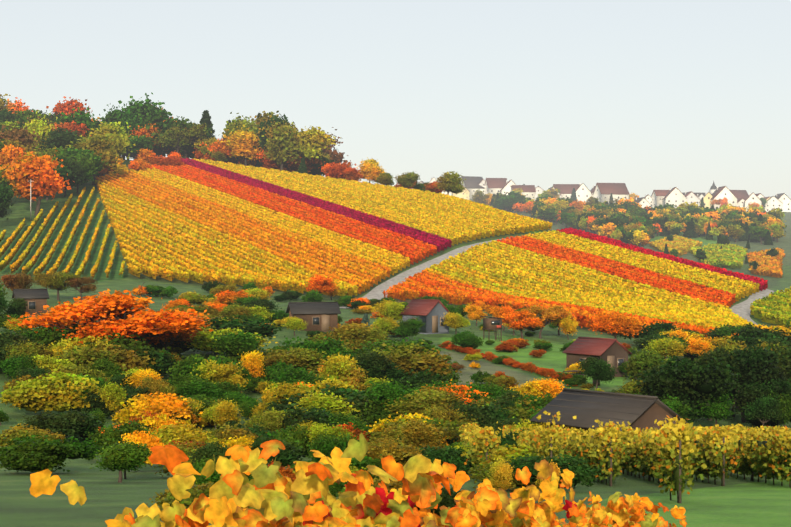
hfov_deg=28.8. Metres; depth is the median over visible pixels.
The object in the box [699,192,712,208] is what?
house
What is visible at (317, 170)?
crest tree
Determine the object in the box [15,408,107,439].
garden bush
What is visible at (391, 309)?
garden tree
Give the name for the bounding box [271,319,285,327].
shrub
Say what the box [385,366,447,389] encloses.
tree
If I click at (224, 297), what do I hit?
garden bush
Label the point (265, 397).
garden bush
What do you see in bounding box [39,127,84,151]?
tree
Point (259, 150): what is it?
tree
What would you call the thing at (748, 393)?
garden tree
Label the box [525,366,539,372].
rust hedge
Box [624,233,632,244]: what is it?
tree
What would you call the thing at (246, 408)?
garden bush
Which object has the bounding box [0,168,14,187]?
tree
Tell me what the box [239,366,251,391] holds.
garden bush
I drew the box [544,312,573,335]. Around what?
garden tree
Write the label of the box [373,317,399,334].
garden bush
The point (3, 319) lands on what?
garden bush
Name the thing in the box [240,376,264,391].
shrub
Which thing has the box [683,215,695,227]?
tree
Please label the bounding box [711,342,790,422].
garden tree
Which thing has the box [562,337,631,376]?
red hut
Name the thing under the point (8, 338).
tree
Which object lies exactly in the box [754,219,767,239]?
tree
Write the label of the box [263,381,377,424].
garden bush
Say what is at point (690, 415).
garden tree
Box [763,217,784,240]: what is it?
tree
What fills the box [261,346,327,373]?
garden bush
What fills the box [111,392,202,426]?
garden bush
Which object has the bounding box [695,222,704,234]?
tree
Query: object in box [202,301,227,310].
garden bush
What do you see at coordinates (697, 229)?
tree
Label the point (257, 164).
tree
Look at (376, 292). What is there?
hill road
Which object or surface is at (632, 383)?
garden tree
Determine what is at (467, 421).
garden bush
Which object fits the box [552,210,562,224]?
tree
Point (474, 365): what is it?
shrub
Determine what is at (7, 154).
tree
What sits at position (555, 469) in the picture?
garden tree
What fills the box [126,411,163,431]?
garden bush
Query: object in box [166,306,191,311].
garden bush
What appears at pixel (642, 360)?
garden tree
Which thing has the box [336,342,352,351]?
garden bush
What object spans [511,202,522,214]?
tree
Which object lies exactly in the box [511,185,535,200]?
house
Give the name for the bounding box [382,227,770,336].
vine rows
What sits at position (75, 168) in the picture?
tree
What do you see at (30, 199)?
utility pole
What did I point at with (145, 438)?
garden bush
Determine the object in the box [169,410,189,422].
garden bush
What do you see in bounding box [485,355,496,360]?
rust hedge
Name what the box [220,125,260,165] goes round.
tree
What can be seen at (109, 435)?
garden bush
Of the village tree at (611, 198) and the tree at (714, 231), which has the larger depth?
the village tree at (611, 198)
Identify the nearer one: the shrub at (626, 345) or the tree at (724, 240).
the shrub at (626, 345)
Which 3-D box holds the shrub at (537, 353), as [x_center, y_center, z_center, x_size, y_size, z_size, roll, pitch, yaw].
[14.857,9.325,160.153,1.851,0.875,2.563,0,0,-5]
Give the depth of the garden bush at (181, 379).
98.70 m
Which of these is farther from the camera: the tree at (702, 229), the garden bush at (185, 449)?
the tree at (702, 229)
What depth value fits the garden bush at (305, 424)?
78.19 m
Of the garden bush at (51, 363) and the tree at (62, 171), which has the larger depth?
the tree at (62, 171)
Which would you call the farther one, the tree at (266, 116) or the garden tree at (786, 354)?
the tree at (266, 116)
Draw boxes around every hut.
[12,289,48,315]
[286,302,340,332]
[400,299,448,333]
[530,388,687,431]
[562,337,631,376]
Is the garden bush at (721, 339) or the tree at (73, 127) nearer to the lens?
the garden bush at (721, 339)
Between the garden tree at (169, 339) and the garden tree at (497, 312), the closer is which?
the garden tree at (169, 339)
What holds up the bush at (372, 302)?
on the terrain
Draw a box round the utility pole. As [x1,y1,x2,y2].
[30,179,30,220]
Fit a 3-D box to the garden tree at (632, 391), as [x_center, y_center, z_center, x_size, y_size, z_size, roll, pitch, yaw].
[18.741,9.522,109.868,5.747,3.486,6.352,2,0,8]
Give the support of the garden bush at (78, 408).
on the terrain
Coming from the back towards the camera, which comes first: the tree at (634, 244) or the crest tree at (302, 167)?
the tree at (634, 244)
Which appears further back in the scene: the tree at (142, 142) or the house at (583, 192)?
the house at (583, 192)
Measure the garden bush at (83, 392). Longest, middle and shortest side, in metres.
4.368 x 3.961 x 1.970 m
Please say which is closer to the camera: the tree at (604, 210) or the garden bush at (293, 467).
the garden bush at (293, 467)
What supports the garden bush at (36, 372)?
on the terrain
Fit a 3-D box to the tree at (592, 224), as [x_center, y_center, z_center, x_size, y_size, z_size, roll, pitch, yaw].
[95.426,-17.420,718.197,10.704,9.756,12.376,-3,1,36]
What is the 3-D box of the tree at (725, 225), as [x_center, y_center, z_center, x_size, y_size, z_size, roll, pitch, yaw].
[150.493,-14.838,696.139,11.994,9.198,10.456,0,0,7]
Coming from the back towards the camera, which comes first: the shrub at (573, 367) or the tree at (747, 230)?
the tree at (747, 230)
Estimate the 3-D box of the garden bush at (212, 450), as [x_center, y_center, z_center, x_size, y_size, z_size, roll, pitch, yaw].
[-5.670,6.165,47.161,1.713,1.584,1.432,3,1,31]
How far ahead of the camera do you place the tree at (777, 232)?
682.73 m
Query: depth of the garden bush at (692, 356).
167.37 m
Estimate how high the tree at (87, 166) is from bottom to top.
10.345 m
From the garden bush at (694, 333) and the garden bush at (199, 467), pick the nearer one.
the garden bush at (199, 467)
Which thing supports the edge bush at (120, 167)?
on the terrain
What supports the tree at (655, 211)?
on the terrain
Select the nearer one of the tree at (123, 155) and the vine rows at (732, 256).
the tree at (123, 155)
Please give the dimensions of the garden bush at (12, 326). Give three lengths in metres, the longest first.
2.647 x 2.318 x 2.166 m
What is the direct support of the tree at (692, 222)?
on the terrain
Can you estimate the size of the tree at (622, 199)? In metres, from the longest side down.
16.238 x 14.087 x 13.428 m
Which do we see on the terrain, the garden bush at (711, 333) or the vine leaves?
the garden bush at (711, 333)
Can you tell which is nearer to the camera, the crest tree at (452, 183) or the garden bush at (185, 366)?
the garden bush at (185, 366)
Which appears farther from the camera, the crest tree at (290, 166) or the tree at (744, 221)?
the tree at (744, 221)
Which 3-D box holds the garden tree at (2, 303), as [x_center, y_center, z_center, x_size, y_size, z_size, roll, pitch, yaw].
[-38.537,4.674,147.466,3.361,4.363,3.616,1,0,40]
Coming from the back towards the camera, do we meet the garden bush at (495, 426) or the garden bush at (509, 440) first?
the garden bush at (495, 426)
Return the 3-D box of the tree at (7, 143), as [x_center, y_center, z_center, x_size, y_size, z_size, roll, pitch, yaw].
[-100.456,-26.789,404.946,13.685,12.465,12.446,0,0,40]
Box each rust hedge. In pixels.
[439,340,452,347]
[445,344,456,349]
[448,363,464,369]
[453,346,461,350]
[459,347,474,352]
[467,349,481,353]
[482,351,494,358]
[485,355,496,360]
[502,357,516,364]
[506,360,518,366]
[512,363,529,367]
[520,362,536,370]
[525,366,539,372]
[535,367,546,373]
[538,368,554,375]
[544,371,563,376]
[551,374,572,379]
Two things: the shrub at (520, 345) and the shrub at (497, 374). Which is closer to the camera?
the shrub at (497, 374)
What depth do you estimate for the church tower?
1230.85 m
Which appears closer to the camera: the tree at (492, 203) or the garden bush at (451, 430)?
the garden bush at (451, 430)
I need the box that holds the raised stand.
[481,316,503,341]
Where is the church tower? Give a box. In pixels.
[709,181,716,192]
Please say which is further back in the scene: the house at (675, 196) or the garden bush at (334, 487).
the house at (675, 196)
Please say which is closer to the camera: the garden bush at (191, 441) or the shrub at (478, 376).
the garden bush at (191, 441)
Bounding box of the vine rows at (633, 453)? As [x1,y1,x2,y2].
[457,410,790,494]
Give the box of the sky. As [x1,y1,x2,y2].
[0,0,790,198]
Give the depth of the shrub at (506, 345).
164.36 m
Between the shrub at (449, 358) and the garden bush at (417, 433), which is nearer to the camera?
the garden bush at (417, 433)
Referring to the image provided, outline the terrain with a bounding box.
[0,160,790,526]
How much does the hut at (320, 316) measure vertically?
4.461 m
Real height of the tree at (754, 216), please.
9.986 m
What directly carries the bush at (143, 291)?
on the terrain
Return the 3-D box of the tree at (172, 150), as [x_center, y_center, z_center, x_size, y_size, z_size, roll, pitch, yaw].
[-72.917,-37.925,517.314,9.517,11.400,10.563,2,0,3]
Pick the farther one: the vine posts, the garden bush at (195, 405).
the garden bush at (195, 405)
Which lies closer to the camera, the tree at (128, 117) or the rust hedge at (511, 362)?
the rust hedge at (511, 362)
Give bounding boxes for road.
[340,236,520,308]
[730,289,774,324]
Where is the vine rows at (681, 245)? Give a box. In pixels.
[648,234,702,255]
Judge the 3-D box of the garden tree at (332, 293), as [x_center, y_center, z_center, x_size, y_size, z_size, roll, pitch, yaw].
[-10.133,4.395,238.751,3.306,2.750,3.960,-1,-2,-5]
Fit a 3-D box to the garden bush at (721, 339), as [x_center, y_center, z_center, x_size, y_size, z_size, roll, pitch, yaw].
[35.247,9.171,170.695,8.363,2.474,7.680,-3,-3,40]
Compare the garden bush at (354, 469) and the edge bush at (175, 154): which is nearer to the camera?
the garden bush at (354, 469)
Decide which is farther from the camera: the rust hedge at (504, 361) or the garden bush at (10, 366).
the rust hedge at (504, 361)
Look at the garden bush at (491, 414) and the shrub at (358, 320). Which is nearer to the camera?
the garden bush at (491, 414)
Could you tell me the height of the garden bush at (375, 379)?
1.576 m
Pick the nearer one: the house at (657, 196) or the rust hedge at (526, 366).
the rust hedge at (526, 366)
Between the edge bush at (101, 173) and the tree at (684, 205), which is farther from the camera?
the tree at (684, 205)
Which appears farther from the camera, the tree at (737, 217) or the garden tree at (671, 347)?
the tree at (737, 217)
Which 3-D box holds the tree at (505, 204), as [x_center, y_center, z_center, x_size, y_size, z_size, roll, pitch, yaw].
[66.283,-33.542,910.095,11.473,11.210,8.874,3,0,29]
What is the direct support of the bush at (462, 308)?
on the terrain
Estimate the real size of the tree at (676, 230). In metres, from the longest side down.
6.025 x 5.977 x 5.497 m
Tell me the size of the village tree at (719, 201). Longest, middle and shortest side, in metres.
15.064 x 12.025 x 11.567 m
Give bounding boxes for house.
[451,188,466,198]
[461,176,484,198]
[478,179,484,187]
[484,178,507,193]
[499,180,515,195]
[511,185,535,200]
[535,186,544,199]
[553,184,579,197]
[575,183,591,201]
[592,183,629,205]
[634,197,650,207]
[644,195,651,206]
[651,189,669,207]
[662,187,686,207]
[684,191,700,206]
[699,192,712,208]
[710,186,737,208]
[730,190,748,199]
[737,198,744,206]
[744,193,761,210]
[750,193,763,198]
[764,196,782,211]
[775,193,790,211]
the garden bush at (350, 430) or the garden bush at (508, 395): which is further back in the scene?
the garden bush at (508, 395)
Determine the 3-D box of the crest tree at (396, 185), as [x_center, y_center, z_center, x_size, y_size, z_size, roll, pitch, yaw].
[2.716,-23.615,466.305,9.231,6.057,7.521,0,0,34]
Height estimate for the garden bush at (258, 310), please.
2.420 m
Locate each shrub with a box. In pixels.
[0,408,10,424]
[163,379,174,386]
[168,347,182,356]
[193,415,217,425]
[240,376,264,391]
[255,380,271,393]
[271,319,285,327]
[344,318,369,323]
[350,308,370,313]
[358,305,374,311]
[370,312,385,317]
[439,354,452,362]
[462,352,482,360]
[469,362,480,368]
[469,370,491,382]
[483,375,519,388]
[484,340,494,344]
[491,356,507,363]
[493,371,507,377]
[495,341,517,351]
[506,338,527,342]
[508,339,530,347]
[525,331,534,335]
[527,327,540,330]
[529,350,546,356]
[533,341,552,350]
[534,340,550,349]
[557,372,571,379]
[559,341,573,351]
[561,377,586,386]
[565,363,584,372]
[572,374,587,379]
[580,383,595,388]
[621,342,630,349]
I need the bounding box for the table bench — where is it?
[563,370,583,375]
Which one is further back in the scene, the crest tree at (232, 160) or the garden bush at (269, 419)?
the crest tree at (232, 160)
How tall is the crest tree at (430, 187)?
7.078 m
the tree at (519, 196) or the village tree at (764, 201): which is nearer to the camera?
the tree at (519, 196)
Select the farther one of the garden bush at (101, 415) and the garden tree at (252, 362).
the garden tree at (252, 362)
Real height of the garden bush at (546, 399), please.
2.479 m
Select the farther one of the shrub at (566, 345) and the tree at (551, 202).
the tree at (551, 202)
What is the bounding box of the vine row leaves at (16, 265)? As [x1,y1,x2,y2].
[0,187,124,278]
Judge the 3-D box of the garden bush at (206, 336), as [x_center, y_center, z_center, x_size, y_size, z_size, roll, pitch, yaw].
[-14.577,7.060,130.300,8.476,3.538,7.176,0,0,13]
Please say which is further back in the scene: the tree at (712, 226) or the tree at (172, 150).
the tree at (712, 226)
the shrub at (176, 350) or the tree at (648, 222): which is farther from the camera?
the tree at (648, 222)
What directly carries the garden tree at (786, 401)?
on the terrain
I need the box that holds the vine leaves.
[29,433,686,526]
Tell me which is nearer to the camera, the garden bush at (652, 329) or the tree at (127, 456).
the tree at (127, 456)
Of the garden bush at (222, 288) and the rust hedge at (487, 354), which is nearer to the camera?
the rust hedge at (487, 354)
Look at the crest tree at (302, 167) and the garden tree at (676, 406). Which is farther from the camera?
the crest tree at (302, 167)
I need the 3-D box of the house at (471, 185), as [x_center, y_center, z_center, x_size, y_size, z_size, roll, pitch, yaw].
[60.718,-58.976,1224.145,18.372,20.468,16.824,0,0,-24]
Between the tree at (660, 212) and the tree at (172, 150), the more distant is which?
the tree at (660, 212)
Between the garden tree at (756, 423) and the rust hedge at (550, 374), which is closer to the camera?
the garden tree at (756, 423)
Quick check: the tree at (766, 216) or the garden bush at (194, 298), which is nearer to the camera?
the garden bush at (194, 298)
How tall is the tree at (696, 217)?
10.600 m
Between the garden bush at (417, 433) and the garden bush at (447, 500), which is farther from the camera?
the garden bush at (417, 433)
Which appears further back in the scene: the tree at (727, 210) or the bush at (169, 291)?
the tree at (727, 210)
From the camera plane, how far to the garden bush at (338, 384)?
94.94 m
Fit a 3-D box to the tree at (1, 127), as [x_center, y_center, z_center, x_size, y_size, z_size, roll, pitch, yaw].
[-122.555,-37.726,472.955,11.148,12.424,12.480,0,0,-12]
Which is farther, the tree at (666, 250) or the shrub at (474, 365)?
the tree at (666, 250)
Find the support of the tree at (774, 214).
on the terrain
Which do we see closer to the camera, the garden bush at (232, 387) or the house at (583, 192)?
the garden bush at (232, 387)
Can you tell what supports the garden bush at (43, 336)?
on the terrain
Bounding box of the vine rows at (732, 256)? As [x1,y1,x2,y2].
[689,243,747,268]
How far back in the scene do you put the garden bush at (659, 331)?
183.24 m
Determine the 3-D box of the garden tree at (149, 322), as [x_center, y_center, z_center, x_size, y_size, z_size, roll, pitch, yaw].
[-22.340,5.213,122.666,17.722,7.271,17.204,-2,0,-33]
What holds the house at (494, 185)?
on the terrain
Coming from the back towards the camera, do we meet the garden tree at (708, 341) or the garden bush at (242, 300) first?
the garden bush at (242, 300)
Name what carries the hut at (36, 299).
on the terrain
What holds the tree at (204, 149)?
on the terrain
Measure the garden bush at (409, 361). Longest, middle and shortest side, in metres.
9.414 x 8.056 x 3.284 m
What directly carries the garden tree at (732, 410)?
on the terrain
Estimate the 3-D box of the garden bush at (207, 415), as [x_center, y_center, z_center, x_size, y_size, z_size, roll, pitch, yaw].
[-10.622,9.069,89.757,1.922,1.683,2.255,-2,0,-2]
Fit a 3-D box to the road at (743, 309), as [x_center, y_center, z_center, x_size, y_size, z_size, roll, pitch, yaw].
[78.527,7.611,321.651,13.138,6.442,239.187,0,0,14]
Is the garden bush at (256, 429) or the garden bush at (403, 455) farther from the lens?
the garden bush at (256, 429)
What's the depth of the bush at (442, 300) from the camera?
239.02 m
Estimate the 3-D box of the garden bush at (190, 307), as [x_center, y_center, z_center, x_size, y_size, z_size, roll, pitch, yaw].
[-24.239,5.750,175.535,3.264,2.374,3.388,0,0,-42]
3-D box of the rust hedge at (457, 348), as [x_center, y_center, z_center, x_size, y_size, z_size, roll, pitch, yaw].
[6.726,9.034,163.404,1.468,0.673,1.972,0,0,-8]
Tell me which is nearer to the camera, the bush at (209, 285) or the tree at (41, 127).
the bush at (209, 285)
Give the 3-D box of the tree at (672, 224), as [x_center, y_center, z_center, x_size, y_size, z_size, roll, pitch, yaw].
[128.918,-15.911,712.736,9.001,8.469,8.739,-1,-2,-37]
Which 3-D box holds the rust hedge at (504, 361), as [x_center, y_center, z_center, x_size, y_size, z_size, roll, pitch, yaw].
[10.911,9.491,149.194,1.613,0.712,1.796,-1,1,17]
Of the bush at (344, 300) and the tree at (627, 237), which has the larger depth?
the tree at (627, 237)
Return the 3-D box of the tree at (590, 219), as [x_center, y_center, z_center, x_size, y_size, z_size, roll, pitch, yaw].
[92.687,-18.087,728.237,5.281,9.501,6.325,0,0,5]
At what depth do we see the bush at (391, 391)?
92.93 m
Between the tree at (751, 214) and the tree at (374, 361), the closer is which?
the tree at (374, 361)
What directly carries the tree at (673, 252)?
on the terrain
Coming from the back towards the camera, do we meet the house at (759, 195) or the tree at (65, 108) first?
the house at (759, 195)
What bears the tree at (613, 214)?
on the terrain
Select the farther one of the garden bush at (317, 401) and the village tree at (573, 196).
the village tree at (573, 196)
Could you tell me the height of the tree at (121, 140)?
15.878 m
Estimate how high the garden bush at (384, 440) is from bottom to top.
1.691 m
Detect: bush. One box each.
[0,314,29,332]
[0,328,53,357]
[0,340,58,359]
[0,342,54,370]
[0,345,9,362]
[0,353,40,381]
[0,367,101,412]
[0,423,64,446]
[0,434,104,471]
[1,370,80,396]
[4,318,26,331]
[14,365,51,380]
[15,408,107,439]
[16,323,86,347]
[20,325,59,334]
[26,354,80,373]
[41,334,114,357]
[55,346,91,358]
[56,339,155,374]
[59,363,112,383]
[67,383,100,408]
[69,404,86,414]
[69,413,102,437]
[76,373,110,391]
[79,390,120,416]
[83,419,155,455]
[84,331,170,375]
[87,356,125,378]
[89,408,108,426]
[91,170,106,177]
[95,382,126,422]
[101,166,112,173]
[106,168,127,175]
[107,439,146,478]
[109,164,129,172]
[109,346,180,373]
[109,372,134,390]
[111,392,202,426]
[112,157,122,164]
[119,429,165,465]
[120,368,162,386]
[121,384,151,407]
[122,367,145,374]
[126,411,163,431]
[128,159,146,170]
[131,285,147,295]
[133,373,171,387]
[136,148,155,161]
[137,330,199,352]
[138,413,178,436]
[142,162,154,168]
[144,284,163,296]
[146,155,184,165]
[146,421,223,446]
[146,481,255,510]
[147,383,181,397]
[151,437,217,476]
[155,350,180,373]
[159,285,177,297]
[162,298,191,308]
[163,401,198,415]
[164,439,207,447]
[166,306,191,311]
[166,352,244,383]
[167,373,205,397]
[168,150,180,160]
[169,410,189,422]
[170,304,197,312]
[170,353,181,373]
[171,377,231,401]
[173,393,221,414]
[174,291,208,304]
[176,419,195,426]
[178,397,204,423]
[180,313,284,351]
[183,326,277,354]
[188,440,230,467]
[191,302,222,316]
[192,456,215,484]
[194,467,249,486]
[196,314,221,324]
[197,406,217,428]
[201,280,224,291]
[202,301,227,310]
[202,422,267,439]
[202,435,227,445]
[203,330,266,363]
[205,294,218,299]
[206,296,216,302]
[207,398,221,407]
[209,284,238,294]
[210,398,243,426]
[212,290,253,303]
[213,380,250,399]
[217,303,251,317]
[217,390,262,416]
[219,435,256,450]
[222,420,241,428]
[228,314,270,323]
[232,295,260,305]
[234,422,274,437]
[237,305,274,320]
[238,400,257,421]
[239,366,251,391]
[240,282,258,290]
[241,298,281,310]
[243,287,273,299]
[244,407,287,433]
[248,436,302,467]
[249,402,270,416]
[251,428,307,459]
[256,358,293,382]
[256,382,278,403]
[259,286,274,296]
[259,349,268,366]
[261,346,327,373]
[263,310,288,321]
[263,344,292,357]
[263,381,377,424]
[264,381,312,403]
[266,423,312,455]
[267,459,295,481]
[272,293,290,300]
[275,336,356,364]
[277,403,370,431]
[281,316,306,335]
[283,290,302,299]
[286,390,366,423]
[287,374,322,385]
[289,460,314,472]
[292,463,365,479]
[293,420,317,439]
[298,331,365,352]
[301,289,324,301]
[303,422,355,442]
[306,429,358,462]
[308,378,361,394]
[308,433,351,461]
[310,366,368,382]
[315,353,357,381]
[319,411,372,432]
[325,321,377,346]
[328,481,348,499]
[332,422,372,442]
[333,488,345,497]
[335,295,355,305]
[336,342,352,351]
[337,476,415,506]
[347,297,370,306]
[348,337,451,369]
[348,389,402,425]
[349,339,461,375]
[349,454,385,481]
[351,299,367,308]
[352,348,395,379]
[353,361,410,382]
[357,376,391,391]
[362,326,392,346]
[363,440,427,466]
[365,418,464,448]
[366,409,458,445]
[366,435,404,448]
[369,299,380,306]
[369,413,459,445]
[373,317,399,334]
[376,421,406,441]
[378,388,455,417]
[381,296,398,302]
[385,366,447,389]
[387,416,448,449]
[407,362,467,384]
[414,384,472,410]
[414,484,460,515]
[415,410,485,439]
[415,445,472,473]
[418,416,442,426]
[420,382,487,403]
[421,295,437,299]
[421,402,466,423]
[432,296,448,305]
[446,399,516,427]
[447,442,464,447]
[449,328,483,348]
[449,385,482,395]
[451,442,472,473]
[456,304,469,316]
[458,390,486,403]
[460,380,519,401]
[462,395,542,419]
[467,459,562,490]
[471,300,487,310]
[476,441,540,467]
[486,304,497,313]
[486,417,527,434]
[488,397,530,410]
[491,389,542,401]
[496,428,529,451]
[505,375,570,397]
[505,451,601,488]
[514,398,541,417]
[529,410,539,422]
[538,392,557,406]
[617,321,684,339]
[617,359,632,376]
[631,332,688,351]
[650,337,689,357]
[655,329,691,335]
[659,328,692,338]
[681,332,719,357]
[683,331,702,335]
[684,337,717,355]
[702,324,770,339]
[715,323,754,337]
[715,335,733,345]
[755,324,790,335]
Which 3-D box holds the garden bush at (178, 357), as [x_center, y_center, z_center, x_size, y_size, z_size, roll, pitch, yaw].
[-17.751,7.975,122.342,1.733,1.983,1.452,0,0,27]
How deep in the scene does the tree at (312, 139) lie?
476.67 m
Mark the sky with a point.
(647, 96)
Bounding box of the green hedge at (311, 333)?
[306,330,318,338]
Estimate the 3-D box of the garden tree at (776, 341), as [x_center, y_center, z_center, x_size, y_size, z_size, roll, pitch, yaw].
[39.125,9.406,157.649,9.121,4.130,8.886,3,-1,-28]
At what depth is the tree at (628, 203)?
856.30 m
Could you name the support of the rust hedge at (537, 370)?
on the terrain
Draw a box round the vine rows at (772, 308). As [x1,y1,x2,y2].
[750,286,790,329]
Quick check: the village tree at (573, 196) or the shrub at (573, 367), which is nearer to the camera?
the shrub at (573, 367)
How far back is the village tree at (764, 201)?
1138.03 m
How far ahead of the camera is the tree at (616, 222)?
675.58 m
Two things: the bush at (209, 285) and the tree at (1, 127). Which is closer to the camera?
the bush at (209, 285)
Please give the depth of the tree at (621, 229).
661.96 m
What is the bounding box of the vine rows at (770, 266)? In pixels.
[746,248,784,277]
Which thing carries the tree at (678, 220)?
on the terrain
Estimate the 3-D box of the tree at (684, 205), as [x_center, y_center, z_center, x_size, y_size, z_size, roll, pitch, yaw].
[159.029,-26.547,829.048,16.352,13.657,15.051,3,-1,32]
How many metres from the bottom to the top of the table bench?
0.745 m
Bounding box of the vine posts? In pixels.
[483,436,790,502]
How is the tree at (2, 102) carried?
on the terrain
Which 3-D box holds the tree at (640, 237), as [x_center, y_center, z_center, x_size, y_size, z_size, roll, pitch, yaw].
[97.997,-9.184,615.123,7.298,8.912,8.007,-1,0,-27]
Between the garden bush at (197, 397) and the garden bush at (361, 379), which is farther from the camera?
the garden bush at (361, 379)
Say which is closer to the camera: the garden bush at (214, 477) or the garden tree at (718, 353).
the garden bush at (214, 477)
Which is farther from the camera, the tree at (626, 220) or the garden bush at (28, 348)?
the tree at (626, 220)
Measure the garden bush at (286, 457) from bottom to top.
1.622 m
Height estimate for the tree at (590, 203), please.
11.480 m
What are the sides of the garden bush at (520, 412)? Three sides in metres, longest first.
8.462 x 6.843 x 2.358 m
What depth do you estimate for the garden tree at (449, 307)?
188.34 m
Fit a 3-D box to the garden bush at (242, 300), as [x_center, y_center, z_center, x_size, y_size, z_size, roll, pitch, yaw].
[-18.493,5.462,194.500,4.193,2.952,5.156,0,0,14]
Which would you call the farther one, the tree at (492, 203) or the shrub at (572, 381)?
the tree at (492, 203)
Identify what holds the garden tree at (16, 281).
on the terrain
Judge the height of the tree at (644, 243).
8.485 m
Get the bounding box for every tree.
[0,94,19,113]
[0,108,24,127]
[0,120,22,129]
[0,121,39,148]
[0,122,8,131]
[0,137,39,154]
[0,144,25,167]
[0,148,73,214]
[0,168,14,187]
[0,179,17,219]
[0,272,41,292]
[0,282,8,309]
[0,293,10,318]
[3,298,27,316]
[5,97,32,113]
[7,282,222,345]
[13,107,53,129]
[22,115,52,129]
[23,111,57,152]
[27,146,67,157]
[31,271,81,299]
[31,301,150,336]
[37,110,63,124]
[38,130,80,151]
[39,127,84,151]
[46,96,92,119]
[46,164,75,199]
[51,121,91,137]
[52,156,73,188]
[53,145,108,187]
[55,107,105,136]
[59,159,87,196]
[64,275,98,300]
[66,128,120,184]
[68,156,97,192]
[80,121,136,158]
[89,440,153,482]
[99,105,130,159]
[102,103,147,157]
[116,92,197,156]
[127,135,156,153]
[129,121,161,147]
[136,309,212,353]
[153,107,176,153]
[153,123,211,153]
[164,148,183,156]
[169,116,210,158]
[174,148,194,157]
[190,110,216,160]
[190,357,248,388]
[192,136,234,161]
[193,137,217,159]
[210,151,227,160]
[219,112,259,163]
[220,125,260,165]
[221,155,255,164]
[238,155,257,165]
[240,350,266,377]
[248,110,286,162]
[252,140,262,166]
[254,112,294,154]
[254,113,262,166]
[256,147,267,162]
[258,121,303,170]
[260,156,324,172]
[261,125,340,171]
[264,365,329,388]
[297,156,307,173]
[304,272,338,293]
[308,156,333,175]
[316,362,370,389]
[318,127,347,163]
[321,160,356,179]
[323,285,339,299]
[343,167,363,180]
[357,157,378,182]
[361,313,370,336]
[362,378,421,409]
[366,166,386,182]
[372,299,408,321]
[377,173,393,184]
[388,317,425,341]
[393,171,419,188]
[394,181,418,188]
[413,182,428,191]
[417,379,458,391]
[423,181,444,193]
[434,171,465,194]
[440,310,471,333]
[444,303,461,314]
[463,303,487,325]
[472,188,487,204]
[483,193,492,204]
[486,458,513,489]
[488,304,515,330]
[490,194,494,207]
[494,194,507,207]
[496,393,542,408]
[499,198,515,210]
[500,309,550,338]
[501,314,520,335]
[504,191,526,213]
[504,194,521,212]
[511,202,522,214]
[512,188,522,193]
[512,416,548,430]
[521,201,534,216]
[521,304,577,338]
[531,203,540,217]
[532,203,562,222]
[534,459,560,491]
[535,206,558,221]
[538,188,559,198]
[543,199,556,203]
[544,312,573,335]
[551,200,568,222]
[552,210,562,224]
[558,197,572,205]
[558,211,576,227]
[558,317,578,339]
[565,213,576,224]
[567,208,581,212]
[567,218,574,227]
[569,199,585,210]
[570,188,576,201]
[570,217,576,227]
[575,214,581,229]
[576,356,616,388]
[578,214,587,230]
[581,212,604,233]
[581,308,649,338]
[584,199,599,206]
[584,206,595,211]
[586,196,598,202]
[586,215,596,232]
[588,216,605,235]
[589,224,598,232]
[590,203,608,210]
[594,207,618,213]
[594,217,612,231]
[597,223,616,237]
[601,218,626,226]
[607,204,624,210]
[608,193,613,204]
[609,386,623,392]
[610,211,628,217]
[610,228,622,239]
[611,212,626,218]
[615,225,624,237]
[615,379,644,394]
[617,216,630,224]
[618,198,641,206]
[620,201,638,207]
[623,347,673,382]
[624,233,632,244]
[624,380,646,393]
[625,224,646,231]
[626,207,644,214]
[626,228,638,235]
[628,232,649,246]
[628,236,643,246]
[629,193,639,199]
[629,214,647,223]
[630,230,648,247]
[633,354,739,414]
[634,218,659,235]
[637,363,667,380]
[638,211,653,216]
[642,206,657,212]
[642,336,687,358]
[644,390,700,422]
[648,209,670,214]
[648,226,653,237]
[650,213,662,217]
[650,215,665,235]
[653,223,661,236]
[654,204,671,210]
[656,209,666,214]
[660,217,670,235]
[660,394,695,420]
[662,212,679,230]
[663,244,668,253]
[664,220,682,230]
[666,235,673,240]
[667,217,683,222]
[668,207,688,215]
[668,219,686,231]
[670,227,680,234]
[670,249,678,256]
[679,202,703,209]
[679,211,694,217]
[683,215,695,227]
[683,215,701,221]
[685,222,694,237]
[685,331,716,346]
[686,344,745,420]
[688,206,702,212]
[690,218,697,237]
[693,388,740,427]
[694,223,700,233]
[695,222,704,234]
[696,249,707,262]
[698,214,717,226]
[698,337,753,359]
[701,207,714,212]
[702,210,720,220]
[704,222,717,238]
[706,223,712,239]
[708,225,726,239]
[710,197,727,204]
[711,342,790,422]
[715,221,737,239]
[716,234,722,244]
[720,198,728,206]
[720,217,738,236]
[721,206,738,214]
[721,235,729,244]
[724,323,790,346]
[725,215,741,219]
[726,223,744,242]
[726,391,737,416]
[731,378,790,425]
[734,220,745,239]
[738,225,747,240]
[739,217,752,225]
[742,395,785,426]
[742,415,787,427]
[743,209,758,217]
[744,222,750,239]
[745,204,764,212]
[745,214,763,220]
[746,334,790,352]
[748,226,771,243]
[749,202,759,206]
[750,223,759,241]
[752,339,784,350]
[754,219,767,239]
[760,197,767,207]
[761,343,790,382]
[762,213,775,219]
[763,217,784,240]
[764,230,772,244]
[766,248,778,256]
[768,211,780,217]
[768,223,785,241]
[768,391,790,426]
[771,208,784,218]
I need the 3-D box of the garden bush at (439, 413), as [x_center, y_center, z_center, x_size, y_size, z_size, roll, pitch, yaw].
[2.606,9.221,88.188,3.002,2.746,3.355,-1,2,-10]
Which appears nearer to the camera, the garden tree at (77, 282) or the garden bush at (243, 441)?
the garden bush at (243, 441)
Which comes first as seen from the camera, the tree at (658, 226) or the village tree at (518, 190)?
the tree at (658, 226)
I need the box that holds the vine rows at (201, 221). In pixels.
[94,157,552,296]
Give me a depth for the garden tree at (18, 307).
151.83 m
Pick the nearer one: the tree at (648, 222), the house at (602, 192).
the tree at (648, 222)
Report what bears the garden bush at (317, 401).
on the terrain
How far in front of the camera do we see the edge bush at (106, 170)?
431.35 m

